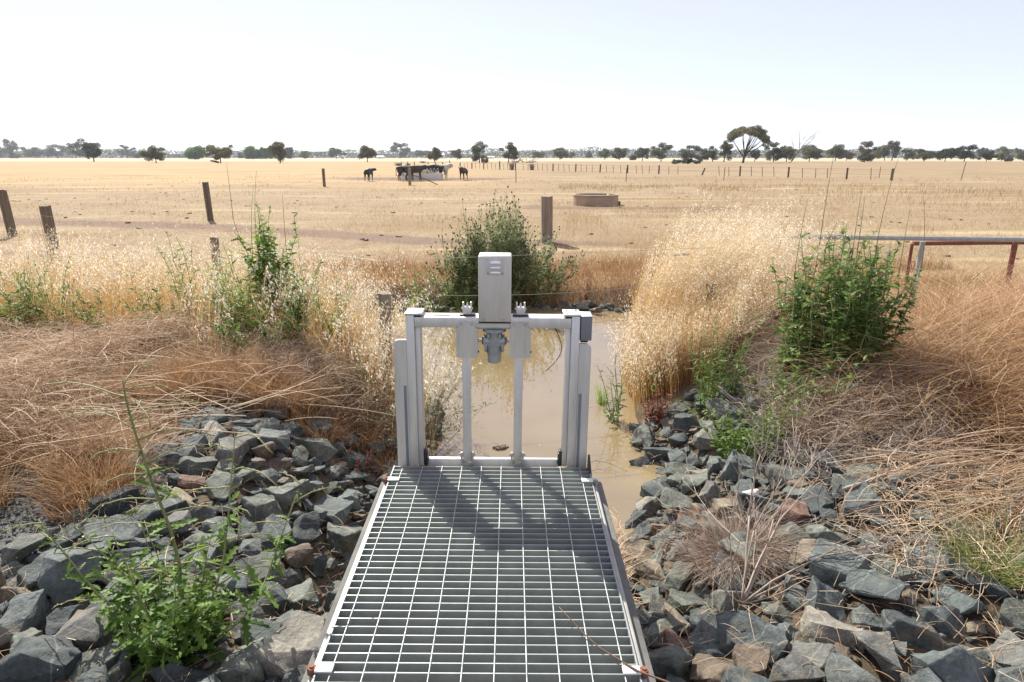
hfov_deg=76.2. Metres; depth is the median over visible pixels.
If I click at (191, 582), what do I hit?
rock
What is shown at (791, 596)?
rock
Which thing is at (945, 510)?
rock
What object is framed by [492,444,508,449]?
driftwood
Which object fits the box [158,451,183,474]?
rock
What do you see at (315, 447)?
rock
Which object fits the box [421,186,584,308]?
thistle bush
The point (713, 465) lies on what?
rock
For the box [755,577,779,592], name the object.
rock
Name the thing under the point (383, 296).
wire fence
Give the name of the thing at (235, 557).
rock
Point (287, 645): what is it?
rock
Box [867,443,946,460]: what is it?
fallen branch
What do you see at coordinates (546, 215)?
fence post
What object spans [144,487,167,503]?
rock
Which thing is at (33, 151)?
gum tree
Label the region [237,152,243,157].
shrub
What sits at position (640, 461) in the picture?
rock
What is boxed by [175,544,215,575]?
rock
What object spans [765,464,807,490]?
rock
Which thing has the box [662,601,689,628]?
rock
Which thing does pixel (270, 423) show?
rock
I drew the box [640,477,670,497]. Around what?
rock
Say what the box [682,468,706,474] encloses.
rock
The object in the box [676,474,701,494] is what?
rock
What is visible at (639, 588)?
rock
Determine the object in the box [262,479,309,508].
rock
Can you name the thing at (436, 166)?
cow
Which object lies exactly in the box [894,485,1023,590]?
sedge tussock
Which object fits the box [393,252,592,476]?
sluice gate
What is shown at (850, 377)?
leafy weed
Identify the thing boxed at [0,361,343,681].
leafy weed
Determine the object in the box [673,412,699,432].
rock
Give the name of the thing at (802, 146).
dead tree
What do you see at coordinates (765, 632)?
rock
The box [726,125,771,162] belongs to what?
umbrella tree
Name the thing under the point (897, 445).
rock
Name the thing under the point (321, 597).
rock
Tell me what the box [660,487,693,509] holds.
rock
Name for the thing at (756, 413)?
rock
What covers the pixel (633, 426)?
rock
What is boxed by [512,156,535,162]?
brush heap
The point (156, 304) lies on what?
lettuce plant
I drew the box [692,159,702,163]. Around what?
shrub
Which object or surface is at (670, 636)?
rock
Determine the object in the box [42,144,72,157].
gum tree
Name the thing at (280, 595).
rock
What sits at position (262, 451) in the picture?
rock
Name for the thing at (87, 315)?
lettuce plant
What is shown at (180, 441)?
rock
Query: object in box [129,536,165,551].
rock
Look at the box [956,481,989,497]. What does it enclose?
rock
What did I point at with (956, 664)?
rock
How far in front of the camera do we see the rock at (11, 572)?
2.80 m
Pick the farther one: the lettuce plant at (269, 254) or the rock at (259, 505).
the lettuce plant at (269, 254)
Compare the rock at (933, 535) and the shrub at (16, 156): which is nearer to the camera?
the rock at (933, 535)
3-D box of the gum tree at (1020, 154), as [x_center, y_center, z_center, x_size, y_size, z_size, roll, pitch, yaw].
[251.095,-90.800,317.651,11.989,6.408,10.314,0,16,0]
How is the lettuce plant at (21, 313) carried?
on the ground at (102, 175)
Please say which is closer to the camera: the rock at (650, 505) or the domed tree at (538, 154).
the rock at (650, 505)
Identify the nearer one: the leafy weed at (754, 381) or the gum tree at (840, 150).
the leafy weed at (754, 381)
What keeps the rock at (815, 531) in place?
on the ground at (102, 175)
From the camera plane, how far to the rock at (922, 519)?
3.10 m
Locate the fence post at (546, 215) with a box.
[541,195,552,242]
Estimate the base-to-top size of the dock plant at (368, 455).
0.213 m
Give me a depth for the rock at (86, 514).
3.23 m
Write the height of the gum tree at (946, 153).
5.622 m
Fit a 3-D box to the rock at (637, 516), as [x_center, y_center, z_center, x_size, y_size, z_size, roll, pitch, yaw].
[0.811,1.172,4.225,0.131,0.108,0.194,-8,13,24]
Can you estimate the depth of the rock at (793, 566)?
2.93 m
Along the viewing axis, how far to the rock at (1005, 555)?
2.86 m
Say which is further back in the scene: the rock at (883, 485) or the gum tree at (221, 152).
the gum tree at (221, 152)
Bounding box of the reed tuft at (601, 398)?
[592,378,619,403]
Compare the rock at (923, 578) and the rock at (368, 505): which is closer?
the rock at (923, 578)
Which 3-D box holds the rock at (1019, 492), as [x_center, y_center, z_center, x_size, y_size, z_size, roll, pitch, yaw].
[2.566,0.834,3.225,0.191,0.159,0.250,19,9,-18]
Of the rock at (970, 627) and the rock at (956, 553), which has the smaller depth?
the rock at (970, 627)
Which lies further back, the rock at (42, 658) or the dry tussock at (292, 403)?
the dry tussock at (292, 403)
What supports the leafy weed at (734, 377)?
on the ground at (102, 175)
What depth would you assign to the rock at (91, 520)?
3.10 m
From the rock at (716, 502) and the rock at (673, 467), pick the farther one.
the rock at (673, 467)
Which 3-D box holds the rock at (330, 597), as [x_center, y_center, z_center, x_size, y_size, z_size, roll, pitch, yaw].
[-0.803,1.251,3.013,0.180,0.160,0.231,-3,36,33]
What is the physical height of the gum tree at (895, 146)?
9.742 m
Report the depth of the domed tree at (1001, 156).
284.98 m
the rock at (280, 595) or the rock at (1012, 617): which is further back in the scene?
the rock at (280, 595)
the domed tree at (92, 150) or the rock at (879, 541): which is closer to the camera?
the rock at (879, 541)
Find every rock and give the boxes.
[0,586,32,603]
[0,589,49,651]
[0,635,81,681]
[1,532,54,566]
[1,560,22,577]
[9,627,42,653]
[17,547,58,586]
[38,546,103,605]
[40,526,59,540]
[45,604,83,634]
[47,599,76,613]
[52,523,82,540]
[55,604,123,652]
[59,507,94,524]
[69,641,118,681]
[76,518,103,524]
[83,514,144,548]
[84,579,121,609]
[85,540,109,558]
[87,486,143,518]
[93,587,135,609]
[96,570,135,584]
[101,547,151,566]
[108,658,133,681]
[113,622,151,666]
[118,448,159,480]
[125,552,174,582]
[129,473,167,497]
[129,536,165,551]
[131,497,188,523]
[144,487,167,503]
[145,441,179,456]
[147,572,212,604]
[148,510,195,537]
[149,663,210,681]
[155,583,203,615]
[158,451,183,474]
[159,546,187,557]
[165,434,189,445]
[167,486,198,506]
[174,456,218,476]
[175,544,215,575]
[177,434,207,457]
[178,418,201,435]
[183,530,238,559]
[185,507,218,523]
[191,407,227,424]
[201,420,228,439]
[201,516,241,546]
[205,470,242,500]
[206,637,223,650]
[207,577,236,604]
[214,457,237,473]
[214,636,266,681]
[215,436,248,466]
[215,499,239,514]
[216,570,247,597]
[224,417,265,426]
[226,401,245,421]
[226,554,239,564]
[229,599,264,632]
[232,426,255,434]
[234,551,281,590]
[235,515,257,539]
[236,428,258,451]
[236,469,261,480]
[237,538,261,557]
[239,493,284,522]
[240,617,282,645]
[248,581,292,617]
[251,418,279,433]
[251,441,276,458]
[252,514,292,549]
[256,610,323,678]
[258,428,290,449]
[260,468,278,483]
[261,457,293,473]
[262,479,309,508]
[263,397,289,419]
[264,676,281,681]
[275,609,293,624]
[278,421,304,440]
[281,543,314,568]
[281,667,304,681]
[282,568,303,588]
[285,578,317,610]
[287,511,320,547]
[288,464,314,475]
[289,445,308,466]
[292,437,337,461]
[306,554,326,575]
[307,411,332,436]
[309,481,323,496]
[313,494,353,525]
[316,594,325,604]
[319,511,327,524]
[322,590,337,614]
[322,612,328,623]
[324,481,348,494]
[324,580,340,593]
[326,522,362,552]
[327,465,344,479]
[331,442,346,455]
[336,489,360,511]
[341,449,364,470]
[359,471,371,481]
[360,501,373,511]
[364,484,378,498]
[365,440,384,453]
[375,467,392,485]
[380,460,397,472]
[381,437,397,456]
[424,401,445,417]
[425,414,441,428]
[425,424,442,439]
[621,539,651,558]
[625,509,646,527]
[627,519,651,541]
[628,580,646,598]
[629,422,640,429]
[629,423,655,446]
[629,455,650,466]
[631,558,664,579]
[635,496,661,516]
[636,608,649,626]
[638,587,660,607]
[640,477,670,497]
[642,617,680,649]
[643,447,672,461]
[647,416,656,432]
[648,592,666,616]
[648,612,666,627]
[648,645,692,681]
[649,548,664,563]
[650,523,669,535]
[650,527,676,549]
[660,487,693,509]
[660,561,693,595]
[661,625,694,666]
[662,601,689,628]
[664,462,695,475]
[666,472,682,487]
[666,540,701,563]
[668,433,687,446]
[668,588,705,616]
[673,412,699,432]
[675,516,699,536]
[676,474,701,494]
[676,506,703,520]
[677,402,693,412]
[681,470,709,494]
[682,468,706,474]
[686,619,718,643]
[689,607,716,631]
[690,653,728,681]
[692,427,720,449]
[692,638,726,658]
[694,394,710,402]
[694,521,726,535]
[698,480,722,505]
[704,397,728,417]
[706,455,721,473]
[710,589,760,612]
[712,498,740,515]
[713,551,751,590]
[716,530,761,566]
[716,610,787,664]
[717,384,737,404]
[718,458,726,469]
[720,450,762,479]
[728,422,759,440]
[732,478,754,495]
[732,643,770,675]
[734,490,782,518]
[740,469,762,485]
[742,394,770,410]
[742,509,776,533]
[752,411,767,425]
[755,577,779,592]
[756,527,769,542]
[760,375,775,388]
[761,462,775,476]
[763,447,788,464]
[763,601,792,622]
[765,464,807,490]
[767,502,779,512]
[769,650,826,681]
[774,498,810,527]
[775,521,811,553]
[777,621,799,643]
[781,486,803,499]
[782,586,804,611]
[783,574,806,596]
[784,564,808,583]
[787,640,834,671]
[788,539,815,567]
[789,434,811,452]
[791,450,819,468]
[799,605,864,653]
[801,486,835,514]
[803,576,846,622]
[805,524,858,546]
[808,538,872,594]
[812,450,847,473]
[812,468,831,489]
[818,507,839,523]
[821,521,846,534]
[831,474,864,498]
[834,439,866,454]
[839,569,909,600]
[843,480,883,525]
[846,462,883,485]
[849,604,882,631]
[853,448,888,464]
[854,630,903,681]
[858,531,888,554]
[869,513,909,536]
[869,554,914,581]
[870,481,896,499]
[874,433,902,442]
[880,609,951,650]
[881,437,917,455]
[885,468,933,490]
[889,486,941,514]
[901,544,955,576]
[909,533,941,546]
[909,605,964,639]
[910,509,936,532]
[910,574,937,589]
[910,646,995,681]
[915,490,957,506]
[920,461,966,490]
[926,586,987,614]
[937,572,958,591]
[938,505,969,522]
[948,546,968,560]
[950,557,1020,602]
[952,520,985,549]
[955,494,992,511]
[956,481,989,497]
[959,644,990,666]
[960,620,987,637]
[963,460,985,476]
[969,520,1003,539]
[975,467,1007,495]
[983,545,1023,570]
[984,628,1023,667]
[985,621,1014,636]
[998,597,1023,639]
[1003,491,1023,518]
[1009,482,1023,491]
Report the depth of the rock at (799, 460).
3.93 m
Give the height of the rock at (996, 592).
0.128 m
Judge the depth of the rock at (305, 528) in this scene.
3.48 m
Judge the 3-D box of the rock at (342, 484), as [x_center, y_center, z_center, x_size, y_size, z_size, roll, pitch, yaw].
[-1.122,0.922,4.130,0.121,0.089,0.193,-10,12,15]
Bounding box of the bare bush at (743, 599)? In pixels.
[646,339,985,616]
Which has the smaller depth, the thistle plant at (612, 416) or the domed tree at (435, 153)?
the thistle plant at (612, 416)
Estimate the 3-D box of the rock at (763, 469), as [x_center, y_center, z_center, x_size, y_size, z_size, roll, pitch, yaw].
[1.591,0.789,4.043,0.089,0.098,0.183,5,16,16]
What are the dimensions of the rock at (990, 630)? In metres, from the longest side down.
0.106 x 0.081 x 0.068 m
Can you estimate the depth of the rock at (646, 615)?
3.08 m
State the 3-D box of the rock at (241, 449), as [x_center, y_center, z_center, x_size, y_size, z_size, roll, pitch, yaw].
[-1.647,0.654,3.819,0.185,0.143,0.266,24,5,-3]
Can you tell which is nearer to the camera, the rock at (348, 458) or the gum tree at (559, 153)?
the rock at (348, 458)
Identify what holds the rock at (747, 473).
on the ground at (102, 175)
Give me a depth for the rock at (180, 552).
2.91 m
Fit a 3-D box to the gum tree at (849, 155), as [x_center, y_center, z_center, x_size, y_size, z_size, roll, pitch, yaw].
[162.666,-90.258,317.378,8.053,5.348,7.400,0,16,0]
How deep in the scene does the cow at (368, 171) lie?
53.88 m
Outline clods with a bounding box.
[28,176,1018,262]
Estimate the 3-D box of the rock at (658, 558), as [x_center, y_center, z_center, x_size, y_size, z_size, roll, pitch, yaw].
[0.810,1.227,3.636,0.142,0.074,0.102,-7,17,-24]
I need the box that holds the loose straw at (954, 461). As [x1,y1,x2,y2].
[0,401,1023,681]
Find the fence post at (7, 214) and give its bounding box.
[0,189,20,235]
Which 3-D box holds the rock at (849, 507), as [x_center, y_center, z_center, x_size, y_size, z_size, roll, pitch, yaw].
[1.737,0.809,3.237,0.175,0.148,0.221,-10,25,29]
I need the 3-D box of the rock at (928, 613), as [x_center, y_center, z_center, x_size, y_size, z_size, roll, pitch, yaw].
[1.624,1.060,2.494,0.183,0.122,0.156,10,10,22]
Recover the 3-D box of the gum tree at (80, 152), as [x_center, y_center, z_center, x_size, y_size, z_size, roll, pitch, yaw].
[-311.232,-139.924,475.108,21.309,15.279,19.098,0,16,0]
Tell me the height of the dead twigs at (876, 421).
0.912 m
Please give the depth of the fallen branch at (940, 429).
3.75 m
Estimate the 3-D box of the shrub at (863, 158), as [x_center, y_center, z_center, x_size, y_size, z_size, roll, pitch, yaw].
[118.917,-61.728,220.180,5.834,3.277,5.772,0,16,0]
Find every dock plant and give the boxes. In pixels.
[348,448,372,471]
[582,275,592,300]
[640,388,675,426]
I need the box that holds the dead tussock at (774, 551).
[632,479,855,609]
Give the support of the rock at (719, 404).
on the ground at (102, 175)
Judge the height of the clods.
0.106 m
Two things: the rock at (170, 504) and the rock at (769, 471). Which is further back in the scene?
the rock at (769, 471)
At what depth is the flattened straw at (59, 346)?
4.50 m
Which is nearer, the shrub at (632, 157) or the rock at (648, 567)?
the rock at (648, 567)
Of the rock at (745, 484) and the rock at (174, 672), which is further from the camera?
the rock at (745, 484)
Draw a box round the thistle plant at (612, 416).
[596,354,627,423]
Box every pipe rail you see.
[720,234,1023,294]
[903,241,1023,291]
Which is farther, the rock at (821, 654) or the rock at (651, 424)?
the rock at (651, 424)
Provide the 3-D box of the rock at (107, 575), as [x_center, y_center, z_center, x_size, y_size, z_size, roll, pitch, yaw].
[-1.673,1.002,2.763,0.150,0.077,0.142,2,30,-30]
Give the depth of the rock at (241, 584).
2.80 m
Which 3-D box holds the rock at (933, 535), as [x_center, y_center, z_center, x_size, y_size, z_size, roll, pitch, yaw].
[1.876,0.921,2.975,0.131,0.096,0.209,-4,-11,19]
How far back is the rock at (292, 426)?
4.39 m
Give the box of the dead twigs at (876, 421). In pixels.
[230,307,1010,498]
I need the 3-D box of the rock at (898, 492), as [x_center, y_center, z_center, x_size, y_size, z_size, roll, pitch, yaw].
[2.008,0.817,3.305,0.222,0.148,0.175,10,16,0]
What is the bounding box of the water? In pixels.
[366,305,668,549]
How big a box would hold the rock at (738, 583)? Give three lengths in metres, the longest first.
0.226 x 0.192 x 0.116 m
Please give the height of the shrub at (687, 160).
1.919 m
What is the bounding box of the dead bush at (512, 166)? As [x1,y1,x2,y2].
[509,161,514,169]
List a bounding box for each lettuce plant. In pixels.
[0,263,41,331]
[0,277,91,339]
[0,285,36,348]
[4,215,47,304]
[6,256,74,323]
[69,281,120,332]
[107,279,197,348]
[128,269,169,320]
[156,232,220,328]
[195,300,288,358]
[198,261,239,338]
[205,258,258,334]
[214,242,287,340]
[227,169,301,328]
[247,252,324,356]
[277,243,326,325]
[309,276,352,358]
[398,239,423,307]
[406,282,452,312]
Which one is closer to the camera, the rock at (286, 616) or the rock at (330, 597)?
the rock at (286, 616)
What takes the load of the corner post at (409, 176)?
on the ground at (102, 175)
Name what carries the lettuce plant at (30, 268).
on the ground at (102, 175)
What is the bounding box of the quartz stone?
[743,489,757,495]
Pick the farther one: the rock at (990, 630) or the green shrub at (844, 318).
the green shrub at (844, 318)
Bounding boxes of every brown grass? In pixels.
[0,319,445,524]
[706,244,1023,523]
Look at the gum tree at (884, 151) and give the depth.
315.92 m
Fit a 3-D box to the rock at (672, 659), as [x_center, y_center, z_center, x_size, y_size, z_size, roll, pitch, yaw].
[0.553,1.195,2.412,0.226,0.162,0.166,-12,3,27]
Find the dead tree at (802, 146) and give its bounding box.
[789,127,819,162]
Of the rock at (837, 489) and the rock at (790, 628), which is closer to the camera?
the rock at (790, 628)
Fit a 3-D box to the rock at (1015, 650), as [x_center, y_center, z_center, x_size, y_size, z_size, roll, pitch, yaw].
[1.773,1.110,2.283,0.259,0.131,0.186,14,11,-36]
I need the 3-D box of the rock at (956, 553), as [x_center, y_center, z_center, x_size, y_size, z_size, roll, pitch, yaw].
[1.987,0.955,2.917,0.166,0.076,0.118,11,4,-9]
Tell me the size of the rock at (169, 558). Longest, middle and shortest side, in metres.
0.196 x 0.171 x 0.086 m
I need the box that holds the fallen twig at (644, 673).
[559,607,668,681]
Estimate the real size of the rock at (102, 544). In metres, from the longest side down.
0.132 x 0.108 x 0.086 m
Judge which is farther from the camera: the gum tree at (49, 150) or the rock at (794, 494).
the gum tree at (49, 150)
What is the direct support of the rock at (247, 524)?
on the ground at (102, 175)
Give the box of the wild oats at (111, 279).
[0,219,481,456]
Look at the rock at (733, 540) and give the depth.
3.24 m
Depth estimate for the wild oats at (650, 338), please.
6.43 m
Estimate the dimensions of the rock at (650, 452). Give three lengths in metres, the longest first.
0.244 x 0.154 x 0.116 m
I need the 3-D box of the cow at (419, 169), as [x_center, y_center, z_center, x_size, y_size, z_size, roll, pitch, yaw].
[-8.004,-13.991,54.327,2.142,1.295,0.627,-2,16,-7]
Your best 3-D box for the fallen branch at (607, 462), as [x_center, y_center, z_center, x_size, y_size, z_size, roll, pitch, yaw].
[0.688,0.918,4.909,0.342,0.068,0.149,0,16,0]
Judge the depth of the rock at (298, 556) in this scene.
3.21 m
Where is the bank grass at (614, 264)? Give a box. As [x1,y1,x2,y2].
[4,240,1023,306]
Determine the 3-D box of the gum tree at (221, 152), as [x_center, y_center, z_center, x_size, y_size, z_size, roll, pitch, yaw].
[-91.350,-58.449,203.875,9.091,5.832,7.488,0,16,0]
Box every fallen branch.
[586,457,627,471]
[842,460,954,489]
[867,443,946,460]
[909,419,948,446]
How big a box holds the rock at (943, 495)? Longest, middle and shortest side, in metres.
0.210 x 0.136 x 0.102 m
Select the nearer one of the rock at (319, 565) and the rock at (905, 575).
the rock at (905, 575)
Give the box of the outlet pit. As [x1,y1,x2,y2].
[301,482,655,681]
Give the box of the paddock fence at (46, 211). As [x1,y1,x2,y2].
[38,168,325,260]
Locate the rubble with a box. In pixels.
[0,299,1023,681]
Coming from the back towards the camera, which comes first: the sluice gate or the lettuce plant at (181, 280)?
the lettuce plant at (181, 280)
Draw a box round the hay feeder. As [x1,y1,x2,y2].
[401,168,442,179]
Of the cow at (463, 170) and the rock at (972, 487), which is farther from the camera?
the cow at (463, 170)
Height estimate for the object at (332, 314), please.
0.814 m
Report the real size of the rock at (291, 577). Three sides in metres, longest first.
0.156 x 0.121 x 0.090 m
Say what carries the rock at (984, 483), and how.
on the ground at (102, 175)
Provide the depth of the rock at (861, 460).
3.74 m
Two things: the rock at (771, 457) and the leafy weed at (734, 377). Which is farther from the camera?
the leafy weed at (734, 377)
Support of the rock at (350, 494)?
on the ground at (102, 175)
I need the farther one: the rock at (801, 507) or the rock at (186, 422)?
the rock at (186, 422)
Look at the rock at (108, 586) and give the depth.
2.67 m
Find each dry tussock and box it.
[263,375,303,420]
[341,344,379,382]
[915,459,1023,553]
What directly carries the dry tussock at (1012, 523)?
on the ground at (102, 175)
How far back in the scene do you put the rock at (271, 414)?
4.53 m
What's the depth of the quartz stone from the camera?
3.65 m
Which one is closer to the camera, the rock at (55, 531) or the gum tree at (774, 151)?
the rock at (55, 531)
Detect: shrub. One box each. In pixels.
[7,152,21,157]
[132,152,141,157]
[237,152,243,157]
[481,157,488,162]
[629,154,636,159]
[671,159,680,163]
[681,157,692,163]
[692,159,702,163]
[765,145,924,403]
[856,153,872,162]
[1004,157,1013,161]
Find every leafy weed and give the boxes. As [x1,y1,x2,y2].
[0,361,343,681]
[623,349,683,396]
[675,370,829,462]
[685,304,780,414]
[736,357,825,400]
[761,354,876,409]
[771,334,880,433]
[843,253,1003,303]
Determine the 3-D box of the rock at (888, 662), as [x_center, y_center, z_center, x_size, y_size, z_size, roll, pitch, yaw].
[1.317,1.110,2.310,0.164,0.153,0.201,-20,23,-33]
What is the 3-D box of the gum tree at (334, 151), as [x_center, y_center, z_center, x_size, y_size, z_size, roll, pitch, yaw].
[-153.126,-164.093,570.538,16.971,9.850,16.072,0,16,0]
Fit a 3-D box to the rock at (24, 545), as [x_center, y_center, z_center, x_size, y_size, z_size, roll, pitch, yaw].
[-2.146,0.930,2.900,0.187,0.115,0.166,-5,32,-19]
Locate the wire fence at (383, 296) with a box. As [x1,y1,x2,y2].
[24,213,717,395]
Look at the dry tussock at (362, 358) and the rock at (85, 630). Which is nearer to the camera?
the rock at (85, 630)
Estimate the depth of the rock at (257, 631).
2.42 m
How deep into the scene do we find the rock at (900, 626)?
2.39 m
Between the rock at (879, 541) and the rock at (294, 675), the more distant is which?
the rock at (879, 541)
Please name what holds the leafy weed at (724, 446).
on the ground at (102, 175)
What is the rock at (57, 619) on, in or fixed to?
on the ground at (102, 175)
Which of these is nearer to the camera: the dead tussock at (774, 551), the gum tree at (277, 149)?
the dead tussock at (774, 551)
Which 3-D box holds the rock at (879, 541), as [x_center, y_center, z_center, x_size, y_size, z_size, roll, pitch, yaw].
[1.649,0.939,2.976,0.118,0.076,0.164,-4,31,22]
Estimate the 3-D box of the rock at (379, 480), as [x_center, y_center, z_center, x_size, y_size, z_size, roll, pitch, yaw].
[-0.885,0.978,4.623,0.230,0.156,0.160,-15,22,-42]
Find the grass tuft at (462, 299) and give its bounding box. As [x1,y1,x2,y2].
[445,281,522,312]
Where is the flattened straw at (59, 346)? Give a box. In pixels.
[0,293,394,491]
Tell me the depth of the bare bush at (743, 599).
2.89 m
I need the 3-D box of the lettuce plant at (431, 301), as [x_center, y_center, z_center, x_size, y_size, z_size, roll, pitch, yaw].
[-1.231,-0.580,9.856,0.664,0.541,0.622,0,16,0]
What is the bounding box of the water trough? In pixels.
[572,193,620,205]
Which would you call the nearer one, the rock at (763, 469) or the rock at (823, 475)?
the rock at (823, 475)
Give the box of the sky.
[0,0,1023,156]
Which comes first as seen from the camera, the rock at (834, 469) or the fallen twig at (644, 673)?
the fallen twig at (644, 673)
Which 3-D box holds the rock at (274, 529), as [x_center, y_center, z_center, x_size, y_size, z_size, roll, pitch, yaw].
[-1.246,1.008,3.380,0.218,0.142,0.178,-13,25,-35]
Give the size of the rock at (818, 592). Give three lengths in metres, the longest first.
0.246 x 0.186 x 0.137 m
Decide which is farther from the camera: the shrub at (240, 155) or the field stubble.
the shrub at (240, 155)
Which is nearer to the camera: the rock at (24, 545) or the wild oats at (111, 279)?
the rock at (24, 545)
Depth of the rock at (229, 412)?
4.47 m
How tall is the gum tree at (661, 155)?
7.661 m
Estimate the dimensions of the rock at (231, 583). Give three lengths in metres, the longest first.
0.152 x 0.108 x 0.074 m
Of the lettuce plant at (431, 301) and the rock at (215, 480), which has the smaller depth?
the rock at (215, 480)
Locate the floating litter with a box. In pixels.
[366,309,644,512]
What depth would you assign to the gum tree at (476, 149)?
218.48 m
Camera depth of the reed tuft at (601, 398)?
6.26 m
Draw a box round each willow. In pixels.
[184,144,205,159]
[243,145,259,158]
[255,147,267,158]
[261,147,277,158]
[285,146,293,158]
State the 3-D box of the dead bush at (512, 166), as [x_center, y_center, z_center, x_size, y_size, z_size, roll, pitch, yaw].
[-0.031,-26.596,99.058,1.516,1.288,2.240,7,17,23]
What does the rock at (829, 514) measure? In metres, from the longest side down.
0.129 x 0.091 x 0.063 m
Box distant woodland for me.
[1,146,1016,157]
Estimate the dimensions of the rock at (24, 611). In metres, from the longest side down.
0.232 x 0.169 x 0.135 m
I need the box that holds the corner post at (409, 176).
[408,168,437,184]
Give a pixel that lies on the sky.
(310, 75)
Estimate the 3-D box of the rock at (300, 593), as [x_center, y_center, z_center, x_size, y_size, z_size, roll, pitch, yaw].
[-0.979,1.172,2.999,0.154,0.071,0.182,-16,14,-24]
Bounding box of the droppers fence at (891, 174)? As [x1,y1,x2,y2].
[401,160,894,179]
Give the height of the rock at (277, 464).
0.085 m
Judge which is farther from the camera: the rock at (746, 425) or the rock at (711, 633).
the rock at (746, 425)
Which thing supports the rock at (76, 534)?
on the ground at (102, 175)
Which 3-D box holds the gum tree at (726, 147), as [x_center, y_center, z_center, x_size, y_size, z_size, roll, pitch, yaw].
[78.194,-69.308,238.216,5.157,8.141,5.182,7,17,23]
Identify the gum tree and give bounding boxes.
[0,138,19,155]
[20,146,45,157]
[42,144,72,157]
[65,138,100,158]
[113,144,136,157]
[202,144,233,162]
[268,141,286,162]
[327,147,346,158]
[357,145,376,161]
[389,142,410,157]
[413,150,428,157]
[450,148,461,159]
[470,141,488,162]
[498,141,519,162]
[553,147,568,158]
[609,147,628,159]
[634,147,650,160]
[649,142,673,161]
[677,145,703,159]
[700,146,718,161]
[719,140,733,161]
[750,148,759,161]
[764,141,785,161]
[776,145,797,161]
[801,144,824,161]
[824,144,847,160]
[839,151,855,160]
[858,141,877,158]
[872,144,890,160]
[886,140,901,160]
[900,149,917,160]
[913,149,936,161]
[934,147,959,161]
[953,144,977,161]
[976,147,988,154]
[995,146,1014,156]
[1013,148,1023,160]
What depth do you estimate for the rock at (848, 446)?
3.95 m
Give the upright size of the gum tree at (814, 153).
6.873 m
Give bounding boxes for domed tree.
[81,141,101,161]
[139,144,166,162]
[427,147,442,162]
[531,151,545,158]
[585,151,591,157]
[597,149,610,159]
[976,150,998,161]
[997,152,1005,159]
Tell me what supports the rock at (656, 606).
on the ground at (102, 175)
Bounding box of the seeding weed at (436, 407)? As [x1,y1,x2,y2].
[310,348,496,465]
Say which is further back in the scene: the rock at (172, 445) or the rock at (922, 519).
the rock at (172, 445)
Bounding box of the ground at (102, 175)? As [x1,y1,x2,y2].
[0,157,1023,681]
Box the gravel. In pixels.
[0,460,100,564]
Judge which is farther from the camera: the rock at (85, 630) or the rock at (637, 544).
the rock at (637, 544)
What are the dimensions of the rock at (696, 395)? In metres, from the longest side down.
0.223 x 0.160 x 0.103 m
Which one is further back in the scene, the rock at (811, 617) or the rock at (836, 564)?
the rock at (836, 564)
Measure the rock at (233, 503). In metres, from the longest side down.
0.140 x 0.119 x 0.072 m
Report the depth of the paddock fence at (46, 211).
13.00 m
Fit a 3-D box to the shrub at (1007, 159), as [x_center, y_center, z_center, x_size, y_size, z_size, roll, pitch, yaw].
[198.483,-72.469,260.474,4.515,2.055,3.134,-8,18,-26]
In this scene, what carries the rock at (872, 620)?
on the ground at (102, 175)
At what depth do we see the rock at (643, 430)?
5.34 m
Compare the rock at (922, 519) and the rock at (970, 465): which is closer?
the rock at (922, 519)
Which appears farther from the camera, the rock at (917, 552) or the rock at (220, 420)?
the rock at (220, 420)
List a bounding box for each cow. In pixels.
[363,168,376,180]
[396,165,413,180]
[403,165,427,180]
[424,164,444,178]
[442,163,452,178]
[458,167,467,179]
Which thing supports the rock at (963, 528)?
on the ground at (102, 175)
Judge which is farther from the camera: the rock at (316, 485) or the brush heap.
the brush heap
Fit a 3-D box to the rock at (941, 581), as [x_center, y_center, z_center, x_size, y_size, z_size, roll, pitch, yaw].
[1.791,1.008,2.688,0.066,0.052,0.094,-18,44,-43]
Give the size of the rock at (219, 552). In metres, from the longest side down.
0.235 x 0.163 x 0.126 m
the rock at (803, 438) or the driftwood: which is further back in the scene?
the driftwood
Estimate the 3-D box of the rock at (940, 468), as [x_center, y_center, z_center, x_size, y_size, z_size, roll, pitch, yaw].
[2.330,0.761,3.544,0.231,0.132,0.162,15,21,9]
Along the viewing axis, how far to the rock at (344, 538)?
3.61 m
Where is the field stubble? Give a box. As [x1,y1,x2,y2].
[0,175,1023,278]
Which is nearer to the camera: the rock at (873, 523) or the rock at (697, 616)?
the rock at (697, 616)
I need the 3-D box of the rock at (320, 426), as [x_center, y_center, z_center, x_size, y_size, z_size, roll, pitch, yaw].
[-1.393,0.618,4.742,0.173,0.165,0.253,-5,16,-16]
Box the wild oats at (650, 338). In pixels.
[598,189,871,415]
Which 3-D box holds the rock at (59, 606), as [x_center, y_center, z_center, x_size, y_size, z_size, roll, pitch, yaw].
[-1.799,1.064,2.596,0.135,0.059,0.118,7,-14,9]
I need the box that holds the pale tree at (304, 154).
[297,151,311,158]
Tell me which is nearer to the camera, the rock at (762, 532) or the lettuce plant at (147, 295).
the rock at (762, 532)
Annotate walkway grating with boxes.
[307,465,648,681]
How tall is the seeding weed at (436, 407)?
0.974 m
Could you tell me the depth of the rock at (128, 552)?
2.87 m
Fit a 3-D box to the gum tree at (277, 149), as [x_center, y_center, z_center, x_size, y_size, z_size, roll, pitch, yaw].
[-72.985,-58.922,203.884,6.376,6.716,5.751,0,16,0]

